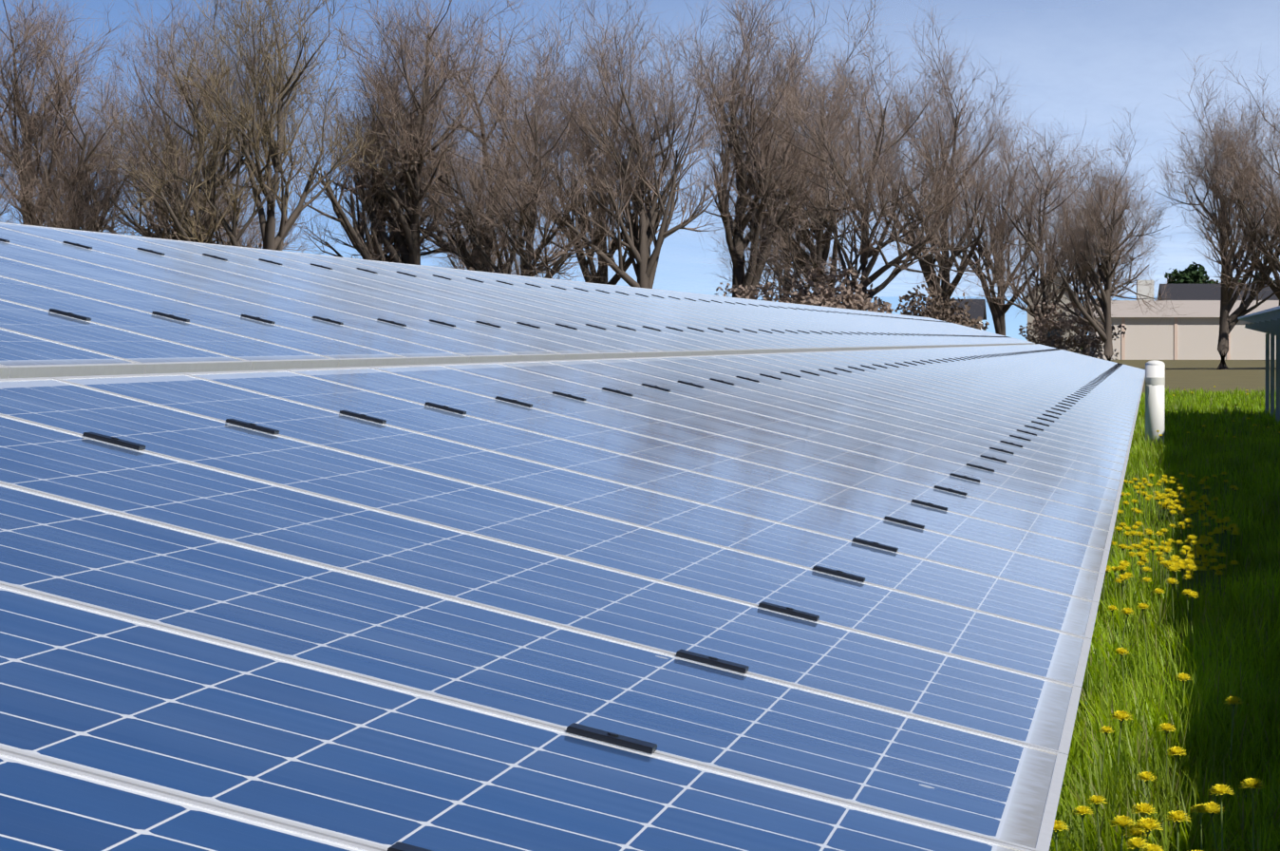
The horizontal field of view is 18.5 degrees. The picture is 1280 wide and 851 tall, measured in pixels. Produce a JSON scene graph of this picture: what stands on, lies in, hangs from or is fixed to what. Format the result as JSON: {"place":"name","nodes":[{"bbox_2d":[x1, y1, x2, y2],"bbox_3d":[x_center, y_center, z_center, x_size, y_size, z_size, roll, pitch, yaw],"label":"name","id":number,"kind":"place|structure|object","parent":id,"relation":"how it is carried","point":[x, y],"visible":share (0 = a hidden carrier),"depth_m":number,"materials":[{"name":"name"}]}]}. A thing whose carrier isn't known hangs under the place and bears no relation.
{"place":"outdoors","nodes":[
{"label":"outdoors","id":0,"kind":"place"},
{"bbox_2d":[0,0,1279,297],"bbox_3d":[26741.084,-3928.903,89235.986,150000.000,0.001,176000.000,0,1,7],"label":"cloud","id":1,"kind":"structure","parent":0,"point":[1183,260],"depth_m":31062.97,"materials":[{"name":"white"}]},
{"bbox_2d":[0,0,1279,340],"label":"sky","id":2,"kind":"structure","parent":0,"point":[1012,327],"materials":[{"name":"blue"}]},
{"bbox_2d":[925,299,986,329],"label":"building","id":3,"kind":"structure","parent":0,"point":[974,310],"depth_m":314.09,"materials":[{"name":"white"}]},
{"bbox_2d":[1026,275,1081,354],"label":"gable house","id":4,"kind":"structure","parent":0,"point":[1030,318],"depth_m":331.26,"materials":[{"name":"beige"}]},
{"bbox_2d":[1048,386,1279,850],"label":"meadow grass","id":5,"kind":"structure","parent":0,"point":[1228,646],"depth_m":16.20,"materials":[{"name":"green plant"}]},
{"bbox_2d":[1088,300,1279,359],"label":"building","id":6,"kind":"structure","parent":0,"point":[1191,335],"depth_m":300.83,"materials":[{"name":"beige"}]},
{"bbox_2d":[1110,359,1276,393],"bbox_3d":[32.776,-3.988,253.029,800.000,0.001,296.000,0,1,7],"label":"ground","id":7,"kind":"structure","parent":0,"point":[1250,375],"depth_m":170.07,"materials":[{"name":"brown soil"}]},
{"bbox_2d":[0,175,20,223],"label":"tree","id":8,"kind":"object","parent":7,"relation":"on","point":[6,204],"visible":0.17,"depth_m":288.91,"materials":[{"name":"brown plant"}]},
{"bbox_2d":[0,63,65,226],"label":"tree","id":9,"kind":"object","parent":7,"relation":"on","point":[9,196],"visible":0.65,"depth_m":197.76,"materials":[{"name":"brown plant"}]},
{"bbox_2d":[0,38,163,236],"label":"tree","id":10,"kind":"object","parent":7,"relation":"on","point":[70,216],"visible":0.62,"depth_m":201.15,"materials":[{"name":"brown plant"}]},
{"bbox_2d":[0,0,191,237],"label":"tree","id":11,"kind":"object","parent":7,"relation":"on","point":[61,85],"visible":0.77,"depth_m":201.05,"materials":[{"name":"brown plant"}]},
{"bbox_2d":[73,0,304,241],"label":"tree","id":12,"kind":"object","parent":7,"relation":"on","point":[160,102],"visible":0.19,"depth_m":209.92,"materials":[{"name":"brown plant"}]},
{"bbox_2d":[68,0,350,253],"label":"tree","id":13,"kind":"object","parent":7,"relation":"on","point":[160,218],"visible":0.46,"depth_m":199.10,"materials":[{"name":"brown plant"}]},
{"bbox_2d":[50,0,413,250],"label":"tree","id":14,"kind":"object","parent":7,"relation":"on","point":[270,189],"visible":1,"depth_m":197.41,"materials":[{"name":"brown plant"}]},
{"bbox_2d":[187,147,309,252],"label":"tree","id":15,"kind":"object","parent":7,"relation":"on","point":[242,215],"visible":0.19,"depth_m":299.52,"materials":[{"name":"brown plant"}]},
{"bbox_2d":[304,27,478,263],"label":"tree","id":16,"kind":"object","parent":7,"relation":"on","point":[391,236],"visible":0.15,"depth_m":213.26,"materials":[{"name":"brown plant"}]},
{"bbox_2d":[259,0,537,264],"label":"tree","id":17,"kind":"object","parent":7,"relation":"on","point":[361,182],"visible":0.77,"depth_m":207.22,"materials":[{"name":"brown plant"}]},
{"bbox_2d":[328,0,649,280],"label":"tree","id":18,"kind":"object","parent":7,"relation":"on","point":[440,232],"visible":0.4,"depth_m":209.92,"materials":[{"name":"brown plant"}]},
{"bbox_2d":[420,135,571,277],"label":"tree","id":19,"kind":"object","parent":7,"relation":"on","point":[461,263],"visible":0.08,"depth_m":290.00,"materials":[{"name":"brown plant"}]},
{"bbox_2d":[397,30,643,282],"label":"tree","id":20,"kind":"object","parent":7,"relation":"on","point":[526,210],"visible":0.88,"depth_m":200.22,"materials":[{"name":"brown plant"}]},
{"bbox_2d":[474,0,702,284],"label":"tree","id":21,"kind":"object","parent":7,"relation":"on","point":[603,277],"visible":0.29,"depth_m":204.54,"materials":[{"name":"brown plant"}]},
{"bbox_2d":[496,0,763,288],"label":"tree","id":22,"kind":"object","parent":7,"relation":"on","point":[637,240],"visible":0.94,"depth_m":200.70,"materials":[{"name":"brown plant"}]},
{"bbox_2d":[714,275,800,303],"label":"bush","id":23,"kind":"object","parent":7,"relation":"on","point":[767,286],"visible":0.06,"depth_m":197.82,"materials":[{"name":"brown plant"}]},
{"bbox_2d":[653,0,897,299],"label":"tree","id":24,"kind":"object","parent":7,"relation":"on","point":[738,240],"visible":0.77,"depth_m":209.20,"materials":[{"name":"brown plant"}]},
{"bbox_2d":[696,137,859,301],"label":"tree","id":25,"kind":"object","parent":7,"relation":"on","point":[785,283],"visible":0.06,"depth_m":281.01,"materials":[{"name":"brown plant"}]},
{"bbox_2d":[680,0,928,295],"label":"tree","id":26,"kind":"object","parent":7,"relation":"on","point":[825,240],"visible":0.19,"depth_m":212.87,"materials":[{"name":"brown plant"}]},
{"bbox_2d":[778,255,893,313],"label":"bush","id":27,"kind":"object","parent":7,"relation":"on","point":[848,299],"visible":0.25,"depth_m":196.62,"materials":[{"name":"brown plant"}]},
{"bbox_2d":[696,19,1029,320],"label":"tree","id":28,"kind":"object","parent":7,"relation":"on","point":[867,248],"visible":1,"depth_m":197.58,"materials":[{"name":"brown plant"}]},
{"bbox_2d":[828,0,1030,317],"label":"tree","id":29,"kind":"object","parent":7,"relation":"on","point":[976,239],"visible":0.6,"depth_m":211.04,"materials":[{"name":"brown plant"}]},
{"bbox_2d":[890,283,989,330],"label":"bush","id":30,"kind":"object","parent":7,"relation":"on","point":[924,311],"visible":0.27,"depth_m":197.29,"materials":[{"name":"brown plant"}]},
{"bbox_2d":[918,71,1074,336],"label":"tree","id":31,"kind":"object","parent":7,"relation":"on","point":[998,316],"visible":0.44,"depth_m":214.15,"materials":[{"name":"brown plant"}]},
{"bbox_2d":[951,104,1133,342],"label":"tree","id":32,"kind":"object","parent":7,"relation":"on","point":[1032,206],"visible":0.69,"depth_m":207.79,"materials":[{"name":"brown plant"}]},
{"bbox_2d":[1017,296,1126,361],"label":"bush","id":33,"kind":"object","parent":7,"relation":"on","point":[1062,324],"visible":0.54,"depth_m":204.39,"materials":[{"name":"brown plant"}]},
{"bbox_2d":[989,139,1193,355],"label":"tree","id":34,"kind":"object","parent":7,"relation":"on","point":[1134,278],"visible":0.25,"depth_m":279.88,"materials":[{"name":"brown plant"}]},
{"bbox_2d":[1012,104,1188,360],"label":"tree","id":35,"kind":"object","parent":7,"relation":"on","point":[1101,233],"visible":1,"depth_m":198.55,"materials":[{"name":"brown plant"}]},
{"bbox_2d":[1164,261,1209,283],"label":"evergreen","id":36,"kind":"object","parent":7,"relation":"on","point":[1191,273],"depth_m":348.35,"materials":[{"name":"green plant"}]},
{"bbox_2d":[1136,280,1279,300],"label":"roof","id":37,"kind":"structure","parent":7,"relation":"on","point":[1195,291],"depth_m":333.12,"materials":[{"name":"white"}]},
{"bbox_2d":[1137,44,1279,369],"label":"tree","id":38,"kind":"object","parent":7,"relation":"on","point":[1227,323],"visible":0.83,"depth_m":198.59,"materials":[{"name":"brown plant"}]},
{"bbox_2d":[1163,47,1279,369],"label":"tree","id":39,"kind":"object","parent":7,"relation":"on","point":[1275,267],"visible":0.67,"depth_m":198.73,"materials":[{"name":"brown plant"}]},
{"label":"ground","id":40,"kind":"structure","parent":0,"visible":0},
{"bbox_2d":[1053,819,1068,850],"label":"dandelion","id":41,"kind":"object","parent":40,"relation":"on","point":[1058,825],"visible":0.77,"depth_m":9.24,"materials":[{"name":"yellow plant"}]},
{"bbox_2d":[1071,805,1093,850],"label":"dandelion","id":42,"kind":"object","parent":40,"relation":"on","point":[1082,811],"visible":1,"depth_m":9.84,"materials":[{"name":"yellow plant"}]},
{"bbox_2d":[1079,662,1106,710],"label":"dandelion","id":43,"kind":"object","parent":40,"relation":"on","point":[1087,687],"depth_m":15.59,"materials":[{"name":"green plant"}]},
{"bbox_2d":[1085,794,1106,850],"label":"dandelion","id":44,"kind":"object","parent":40,"relation":"on","point":[1096,800],"visible":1,"depth_m":10.05,"materials":[{"name":"yellow plant"}]},
{"bbox_2d":[1070,710,1132,809],"bbox_3d":[1.437,1.048,12.048,0.283,0.358,0.315,1,2,43],"label":"dandelion","id":45,"kind":"object","parent":40,"relation":"on","point":[1121,716],"visible":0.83,"depth_m":12.01,"materials":[{"name":"yellow plant"}]},
{"bbox_2d":[1098,725,1114,780],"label":"dandelion","id":46,"kind":"object","parent":40,"relation":"on","point":[1105,729],"visible":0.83,"depth_m":12.15,"materials":[{"name":"yellow plant"}]},
{"bbox_2d":[1102,566,1110,609],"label":"dandelion","id":47,"kind":"object","parent":40,"relation":"on","point":[1107,570],"visible":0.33,"depth_m":19.91,"materials":[{"name":"yellow plant"}]},
{"bbox_2d":[1106,604,1118,639],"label":"dandelion","id":48,"kind":"object","parent":40,"relation":"on","point":[1112,608],"visible":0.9,"depth_m":17.22,"materials":[{"name":"yellow plant"}]},
{"bbox_2d":[1089,607,1137,672],"bbox_3d":[2.040,0.953,16.987,0.253,0.334,0.281,0,1,3],"label":"dandelion","id":49,"kind":"object","parent":40,"relation":"on","point":[1128,611],"visible":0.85,"depth_m":16.99,"materials":[{"name":"yellow plant"}]},
{"bbox_2d":[1109,565,1120,626],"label":"dandelion","id":50,"kind":"object","parent":40,"relation":"on","point":[1115,568],"visible":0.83,"depth_m":19.79,"materials":[{"name":"yellow plant"}]},
{"bbox_2d":[1112,647,1128,696],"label":"dandelion","id":51,"kind":"object","parent":40,"relation":"on","point":[1121,651],"visible":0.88,"depth_m":14.52,"materials":[{"name":"yellow plant"}]},
{"bbox_2d":[1110,573,1129,633],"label":"dandelion","id":52,"kind":"object","parent":40,"relation":"on","point":[1122,577],"visible":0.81,"depth_m":19.49,"materials":[{"name":"yellow plant"}]},
{"bbox_2d":[1109,814,1134,850],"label":"dandelion","id":53,"kind":"object","parent":40,"relation":"on","point":[1123,820],"visible":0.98,"depth_m":9.54,"materials":[{"name":"yellow plant"}]},
{"bbox_2d":[1117,564,1127,603],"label":"dandelion","id":54,"kind":"object","parent":40,"relation":"on","point":[1121,567],"visible":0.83,"depth_m":19.77,"materials":[{"name":"yellow plant"}]},
{"bbox_2d":[1122,824,1149,850],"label":"dandelion","id":55,"kind":"object","parent":40,"relation":"on","point":[1136,833],"visible":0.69,"depth_m":9.48,"materials":[{"name":"yellow plant"}]},
{"bbox_2d":[1124,836,1148,850],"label":"dandelion","id":56,"kind":"object","parent":40,"relation":"on","point":[1138,842],"visible":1,"depth_m":9.33,"materials":[{"name":"yellow plant"}]},
{"bbox_2d":[1134,544,1145,590],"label":"dandelion","id":57,"kind":"object","parent":40,"relation":"on","point":[1138,546],"visible":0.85,"depth_m":21.50,"materials":[{"name":"yellow plant"}]},
{"bbox_2d":[1136,602,1149,678],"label":"dandelion","id":58,"kind":"object","parent":40,"relation":"on","point":[1142,606],"visible":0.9,"depth_m":16.69,"materials":[{"name":"yellow plant"}]},
{"bbox_2d":[1130,802,1156,850],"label":"dandelion","id":59,"kind":"object","parent":40,"relation":"on","point":[1143,809],"visible":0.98,"depth_m":9.47,"materials":[{"name":"yellow plant"}]},
{"bbox_2d":[1134,771,1157,841],"bbox_3d":[1.464,1.106,10.948,0.218,0.288,0.243,1,1,27],"label":"dandelion","id":60,"kind":"object","parent":40,"relation":"on","point":[1145,775],"visible":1,"depth_m":10.96,"materials":[{"name":"yellow plant"}]},
{"bbox_2d":[1133,816,1163,846],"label":"dandelion","id":61,"kind":"object","parent":40,"relation":"on","point":[1148,825],"visible":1,"depth_m":9.41,"materials":[{"name":"yellow plant"}]},
{"bbox_2d":[1146,529,1155,577],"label":"dandelion","id":62,"kind":"object","parent":40,"relation":"on","point":[1149,533],"visible":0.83,"depth_m":22.55,"materials":[{"name":"yellow plant"}]},
{"bbox_2d":[1141,843,1164,850],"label":"dandelion","id":63,"kind":"object","parent":40,"relation":"on","point":[1152,847],"visible":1,"depth_m":8.96,"materials":[{"name":"yellow plant"}]},
{"bbox_2d":[1148,545,1158,583],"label":"dandelion","id":64,"kind":"object","parent":40,"relation":"on","point":[1153,547],"visible":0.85,"depth_m":21.34,"materials":[{"name":"yellow"}]},
{"bbox_2d":[1145,359,1165,442],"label":"marker post","id":65,"kind":"object","parent":40,"relation":"on","point":[1155,376],"visible":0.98,"depth_m":52.76,"materials":[{"name":"white paint"}]},
{"bbox_2d":[1154,550,1162,579],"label":"dandelion","id":66,"kind":"object","parent":40,"relation":"on","point":[1158,554],"visible":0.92,"depth_m":20.86,"materials":[{"name":"yellow plant"}]},
{"bbox_2d":[1153,587,1164,622],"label":"dandelion","id":67,"kind":"object","parent":40,"relation":"on","point":[1158,591],"visible":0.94,"depth_m":17.99,"materials":[{"name":"yellow plant"}]},
{"bbox_2d":[1156,545,1166,580],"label":"dandelion","id":68,"kind":"object","parent":40,"relation":"on","point":[1161,548],"visible":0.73,"depth_m":21.35,"materials":[{"name":"yellow plant"}]},
{"bbox_2d":[1155,722,1180,828],"bbox_3d":[1.569,1.056,11.666,0.229,0.357,0.235,0,1,6],"label":"dandelion","id":69,"kind":"object","parent":40,"relation":"on","point":[1167,727],"visible":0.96,"depth_m":11.63,"materials":[{"name":"yellow plant"}]},
{"bbox_2d":[1163,547,1172,581],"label":"dandelion","id":70,"kind":"object","parent":40,"relation":"on","point":[1166,550],"visible":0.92,"depth_m":21.38,"materials":[{"name":"yellow plant"}]},
{"bbox_2d":[1162,560,1174,621],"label":"dandelion","id":71,"kind":"object","parent":40,"relation":"on","point":[1168,563],"visible":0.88,"depth_m":20.02,"materials":[{"name":"yellow plant"}]},
{"bbox_2d":[1166,577,1178,632],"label":"dandelion","id":72,"kind":"object","parent":40,"relation":"on","point":[1171,581],"visible":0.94,"depth_m":18.10,"materials":[{"name":"yellow plant"}]},
{"bbox_2d":[1166,746,1185,823],"bbox_3d":[1.478,1.073,11.031,0.231,0.350,0.267,0,1,-6],"label":"dandelion","id":73,"kind":"object","parent":40,"relation":"on","point":[1176,751],"visible":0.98,"depth_m":11.02,"materials":[{"name":"yellow plant"}]},
{"bbox_2d":[1165,564,1189,621],"bbox_3d":[2.766,0.881,19.957,0.263,0.348,0.293,0,1,-1],"label":"dandelion","id":74,"kind":"object","parent":40,"relation":"on","point":[1174,569],"visible":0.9,"depth_m":19.93,"materials":[{"name":"yellow plant"}]},
{"bbox_2d":[1164,809,1192,850],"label":"dandelion","id":75,"kind":"object","parent":40,"relation":"on","point":[1177,817],"visible":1,"depth_m":9.66,"materials":[{"name":"yellow plant"}]},
{"bbox_2d":[1167,672,1192,745],"bbox_3d":[1.937,1.027,13.825,0.254,0.322,0.282,-1,1,-33],"label":"dandelion","id":76,"kind":"object","parent":40,"relation":"on","point":[1183,676],"visible":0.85,"depth_m":13.80,"materials":[{"name":"yellow plant"}]},
{"bbox_2d":[1178,548,1189,588],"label":"dandelion","id":77,"kind":"object","parent":40,"relation":"on","point":[1183,552],"visible":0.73,"depth_m":21.60,"materials":[{"name":"yellow plant"}]},
{"bbox_2d":[1180,588,1193,635],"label":"dandelion","id":78,"kind":"object","parent":40,"relation":"on","point":[1186,592],"visible":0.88,"depth_m":17.73,"materials":[{"name":"yellow plant"}]},
{"bbox_2d":[1183,574,1193,611],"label":"dandelion","id":79,"kind":"object","parent":40,"relation":"on","point":[1188,576],"visible":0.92,"depth_m":19.67,"materials":[{"name":"yellow plant"}]},
{"bbox_2d":[1184,559,1194,598],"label":"dandelion","id":80,"kind":"object","parent":40,"relation":"on","point":[1188,561],"visible":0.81,"depth_m":20.23,"materials":[{"name":"yellow plant"}]},
{"bbox_2d":[1184,564,1197,606],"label":"dandelion","id":81,"kind":"object","parent":40,"relation":"on","point":[1190,567],"visible":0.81,"depth_m":19.69,"materials":[{"name":"yellow plant"}]},
{"bbox_2d":[1188,590,1198,630],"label":"dandelion","id":82,"kind":"object","parent":40,"relation":"on","point":[1192,595],"visible":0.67,"depth_m":17.84,"materials":[{"name":"yellow plant"}]},
{"bbox_2d":[1192,564,1203,609],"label":"dandelion","id":83,"kind":"object","parent":40,"relation":"on","point":[1198,568],"visible":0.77,"depth_m":20.16,"materials":[{"name":"yellow plant"}]},
{"bbox_2d":[1189,540,1208,596],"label":"dandelion","id":84,"kind":"object","parent":40,"relation":"on","point":[1195,542],"visible":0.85,"depth_m":21.86,"materials":[{"name":"yellow"}]},
{"bbox_2d":[1189,803,1211,849],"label":"dandelion","id":85,"kind":"object","parent":40,"relation":"on","point":[1200,809],"visible":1,"depth_m":9.90,"materials":[{"name":"yellow plant"}]},
{"bbox_2d":[1199,558,1207,599],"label":"dandelion","id":86,"kind":"object","parent":40,"relation":"on","point":[1203,560],"visible":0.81,"depth_m":20.83,"materials":[{"name":"yellow plant"}]},
{"bbox_2d":[1203,549,1209,596],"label":"dandelion","id":87,"kind":"object","parent":40,"relation":"on","point":[1205,552],"visible":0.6,"depth_m":21.58,"materials":[{"name":"yellow plant"}]},
{"bbox_2d":[1206,550,1218,597],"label":"dandelion","id":88,"kind":"object","parent":40,"relation":"on","point":[1214,554],"visible":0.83,"depth_m":21.08,"materials":[{"name":"yellow plant"}]},
{"bbox_2d":[1207,557,1218,600],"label":"dandelion","id":89,"kind":"object","parent":40,"relation":"on","point":[1213,560],"visible":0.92,"depth_m":20.38,"materials":[{"name":"yellow"}]},
{"bbox_2d":[1208,565,1218,608],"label":"dandelion","id":90,"kind":"object","parent":40,"relation":"on","point":[1213,568],"visible":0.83,"depth_m":20.05,"materials":[{"name":"yellow"}]},
{"bbox_2d":[1202,801,1225,850],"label":"dandelion","id":91,"kind":"object","parent":40,"relation":"on","point":[1213,807],"visible":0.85,"depth_m":9.96,"materials":[{"name":"yellow plant"}]},
{"bbox_2d":[1209,784,1233,850],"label":"dandelion","id":92,"kind":"object","parent":40,"relation":"on","point":[1220,789],"visible":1,"depth_m":9.84,"materials":[{"name":"yellow plant"}]},
{"bbox_2d":[1218,551,1226,588],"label":"dandelion","id":93,"kind":"object","parent":40,"relation":"on","point":[1221,555],"visible":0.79,"depth_m":20.90,"materials":[{"name":"yellow plant"}]},
{"bbox_2d":[1218,518,1226,563],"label":"dandelion","id":94,"kind":"object","parent":40,"relation":"on","point":[1221,521],"visible":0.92,"depth_m":24.50,"materials":[{"name":"yellow"}]},
{"bbox_2d":[1225,696,1256,796],"bbox_3d":[1.839,1.034,12.330,0.245,0.372,0.283,-1,2,-43],"label":"dandelion","id":95,"kind":"object","parent":40,"relation":"on","point":[1233,700],"visible":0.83,"depth_m":12.33,"materials":[{"name":"yellow"}]},
{"bbox_2d":[1238,777,1265,850],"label":"dandelion","id":96,"kind":"object","parent":40,"relation":"on","point":[1251,783],"visible":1,"depth_m":9.88,"materials":[{"name":"yellow plant"}]},
{"bbox_2d":[1244,318,1279,423],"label":"support posts","id":97,"kind":"object","parent":40,"relation":"on","point":[1271,328],"visible":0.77,"depth_m":68.46,"materials":[{"name":"silver metal"}]},
{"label":"support posts","id":98,"kind":"object","parent":40,"relation":"on","visible":0},
{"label":"mounting rails","id":99,"kind":"object","parent":98,"relation":"attached to","visible":0},
{"bbox_2d":[0,238,1122,850],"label":"panel clamps","id":100,"kind":"object","parent":99,"relation":"attached to","point":[611,736],"visible":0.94,"depth_m":10.21,"materials":[{"name":"black metal"}]},
{"bbox_2d":[0,222,1145,850],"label":"solar array","id":101,"kind":"object","parent":99,"relation":"on","point":[319,621],"visible":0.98,"depth_m":6.12,"materials":[{"name":"blue glass"}]},
{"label":"mounting rails","id":102,"kind":"object","parent":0,"visible":0},
{"bbox_2d":[1237,305,1279,322],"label":"solar array row","id":103,"kind":"object","parent":102,"relation":"on","point":[1272,313],"visible":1,"depth_m":59.91,"materials":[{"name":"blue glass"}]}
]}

